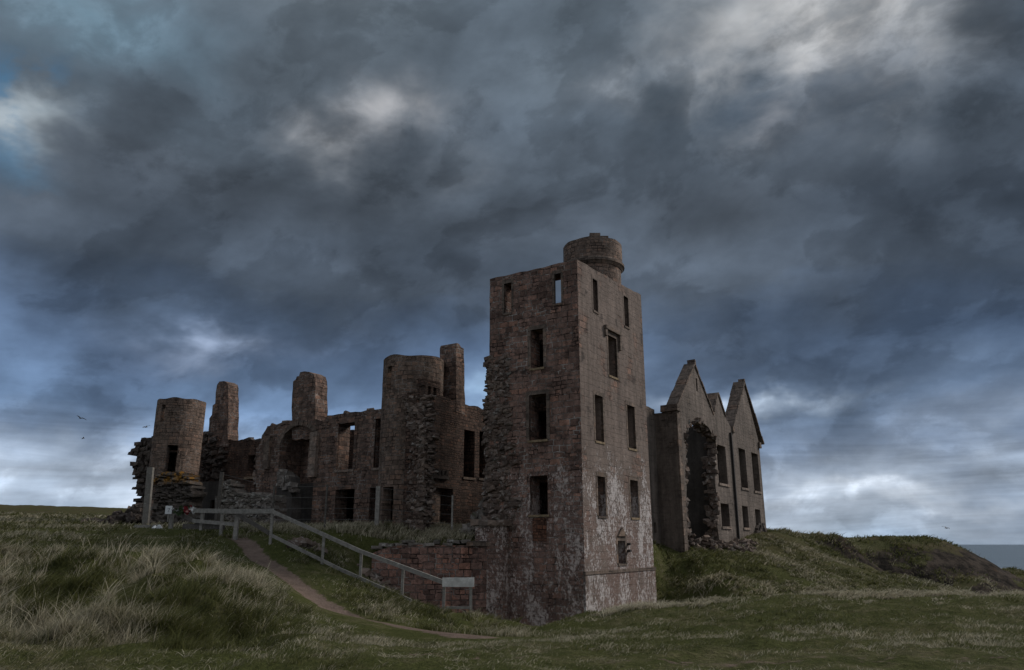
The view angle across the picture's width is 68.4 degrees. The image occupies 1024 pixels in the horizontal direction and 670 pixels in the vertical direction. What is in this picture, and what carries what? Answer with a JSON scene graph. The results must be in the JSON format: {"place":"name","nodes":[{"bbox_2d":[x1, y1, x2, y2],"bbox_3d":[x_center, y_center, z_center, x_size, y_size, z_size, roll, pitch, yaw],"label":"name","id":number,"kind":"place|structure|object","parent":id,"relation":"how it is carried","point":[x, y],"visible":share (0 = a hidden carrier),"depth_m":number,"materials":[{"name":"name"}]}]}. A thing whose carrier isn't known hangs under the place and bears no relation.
{"place":"outdoors","nodes":[
{"label":"outdoors","id":0,"kind":"place"},
{"bbox_2d":[0,504,1023,669],"bbox_3d":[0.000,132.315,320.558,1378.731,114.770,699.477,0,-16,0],"label":"ground","id":1,"kind":"structure","parent":0,"point":[263,555],"depth_m":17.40,"materials":[{"name":"green plant"}]},
{"bbox_2d":[80,503,152,523],"bbox_3d":[-24.350,11.369,47.341,5.905,1.543,2.698,0,-16,0],"label":"rubble","id":2,"kind":"object","parent":1,"relation":"on","point":[132,514],"visible":0.69,"depth_m":46.97,"materials":[{"name":"grey stone"}]},
{"bbox_2d":[127,436,152,505],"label":"ruined wall","id":3,"kind":"structure","parent":1,"relation":"on","point":[141,450],"depth_m":53.14,"materials":[{"name":"grey stone"}]},
{"bbox_2d":[142,467,153,524],"bbox_3d":[-19.166,8.773,39.647,0.477,3.600,0.317,0,-16,0],"label":"timber post","id":4,"kind":"object","parent":1,"relation":"on","point":[148,495],"visible":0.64,"depth_m":39.65,"materials":[{"name":"grey wood"}]},
{"bbox_2d":[134,525,162,527],"bbox_3d":[-18.360,9.731,38.033,1.588,0.316,0.257,-5,-16,18],"label":"timber baulk","id":5,"kind":"object","parent":1,"relation":"on","point":[145,526],"visible":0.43,"depth_m":37.96,"materials":[{"name":"grey wood"}]},
{"bbox_2d":[149,397,205,515],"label":"round tower","id":6,"kind":"structure","parent":1,"relation":"on","point":[177,438],"depth_m":51.40,"materials":[{"name":"brown stone"}]},
{"bbox_2d":[150,471,207,524],"bbox_3d":[-18.841,9.419,42.345,3.367,3.436,1.403,-5,-16,19],"label":"stone stump","id":7,"kind":"object","parent":1,"relation":"on","point":[176,489],"visible":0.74,"depth_m":42.04,"materials":[{"name":"grey stone"}]},
{"bbox_2d":[168,508,270,539],"bbox_3d":[-13.387,8.826,34.392,7.872,1.952,0.498,-11,-19,34],"label":"post and rail fence","id":8,"kind":"object","parent":1,"relation":"on","point":[200,523],"visible":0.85,"depth_m":34.33,"materials":[{"name":"grey wood"}]},
{"bbox_2d":[165,506,171,521],"bbox_3d":[-16.568,8.613,36.334,0.323,0.744,0.070,0,-16,0],"label":"notice card","id":9,"kind":"object","parent":8,"relation":"attached to","point":[168,510],"visible":0.99,"depth_m":36.34,"materials":[{"name":"white paper"}]},
{"bbox_2d":[171,505,193,515],"bbox_3d":[-15.603,8.358,35.936,1.344,0.542,0.299,0,-16,0],"label":"flower bouquet","id":10,"kind":"object","parent":8,"relation":"attached to","point":[186,510],"visible":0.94,"depth_m":35.91,"materials":[{"name":"green plant"}]},
{"bbox_2d":[220,479,287,523],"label":"ruined wall","id":11,"kind":"structure","parent":1,"relation":"on","point":[243,497],"depth_m":40.37,"materials":[{"name":"grey stone"}]},
{"bbox_2d":[198,381,353,520],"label":"ruined wall","id":12,"kind":"structure","parent":1,"relation":"on","point":[225,450],"depth_m":56.43,"materials":[{"name":"brown stone"}]},
{"bbox_2d":[276,469,300,522],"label":"stone pier","id":13,"kind":"structure","parent":1,"relation":"on","point":[288,482],"depth_m":44.05,"materials":[{"name":"grey stone"}]},
{"bbox_2d":[251,371,380,523],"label":"ruined wall","id":14,"kind":"structure","parent":1,"relation":"on","point":[308,444],"depth_m":44.57,"materials":[{"name":"stone"}]},
{"bbox_2d":[218,472,452,530],"bbox_3d":[-8.828,8.439,37.330,11.842,3.336,0.945,0,-16,0],"label":"wire fence","id":15,"kind":"object","parent":1,"relation":"on","point":[377,498],"visible":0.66,"depth_m":37.53,"materials":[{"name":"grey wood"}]},
{"bbox_2d":[286,536,400,593],"bbox_3d":[-7.258,10.220,32.799,5.194,2.833,1.800,5,-16,-17],"label":"rubble","id":16,"kind":"object","parent":1,"relation":"on","point":[301,541],"visible":0.59,"depth_m":32.55,"materials":[{"name":"grey stone"}]},
{"bbox_2d":[269,508,473,611],"bbox_3d":[-5.916,8.773,29.081,10.283,4.296,0.678,-8,-18,28],"label":"handrail fence","id":17,"kind":"object","parent":1,"relation":"on","point":[457,582],"visible":0.81,"depth_m":28.90,"materials":[{"name":"grey wood"}]},
{"bbox_2d":[378,354,444,530],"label":"round tower","id":18,"kind":"structure","parent":1,"relation":"on","point":[402,374],"depth_m":39.14,"materials":[{"name":"brown stone"}]},
{"bbox_2d":[371,539,489,615],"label":"retaining wall","id":19,"kind":"structure","parent":1,"relation":"on","point":[449,559],"depth_m":34.37,"materials":[{"name":"stone"}]},
{"bbox_2d":[402,343,486,530],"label":"ruined wall","id":20,"kind":"structure","parent":1,"relation":"on","point":[459,424],"depth_m":41.13,"materials":[{"name":"stone"}]},
{"bbox_2d":[458,497,485,537],"bbox_3d":[-1.474,8.847,37.267,2.540,2.728,2.446,0,-16,0],"label":"rubble","id":21,"kind":"object","parent":1,"relation":"on","point":[477,514],"visible":0.14,"depth_m":36.96,"materials":[{"name":"grey stone"}]},
{"bbox_2d":[470,233,656,625],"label":"square tower","id":22,"kind":"structure","parent":1,"relation":"on","point":[563,525],"depth_m":35.92,"materials":[{"name":"stone"}]},
{"bbox_2d":[646,406,660,543],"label":"ruined wall","id":23,"kind":"structure","parent":1,"relation":"on","point":[655,511],"depth_m":43.72,"materials":[{"name":"stone"}]},
{"bbox_2d":[655,359,766,551],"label":"gabled wing","id":24,"kind":"structure","parent":1,"relation":"on","point":[709,474],"depth_m":49.64,"materials":[{"name":"grey stone"}]},
{"bbox_2d":[688,529,761,553],"bbox_3d":[12.885,12.827,46.650,9.554,1.659,2.901,14,-21,-42],"label":"rubble","id":25,"kind":"object","parent":1,"relation":"on","point":[704,541],"visible":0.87,"depth_m":46.12,"materials":[{"name":"grey stone"}]},
{"bbox_2d":[0,0,1023,544],"label":"sky","id":26,"kind":"structure","parent":0,"point":[818,205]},
{"bbox_2d":[958,545,1023,569],"bbox_3d":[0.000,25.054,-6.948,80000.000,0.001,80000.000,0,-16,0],"label":"sea","id":27,"kind":"structure","parent":0,"point":[1004,556],"depth_m":2147.66,"materials":[{"name":"liquid"}]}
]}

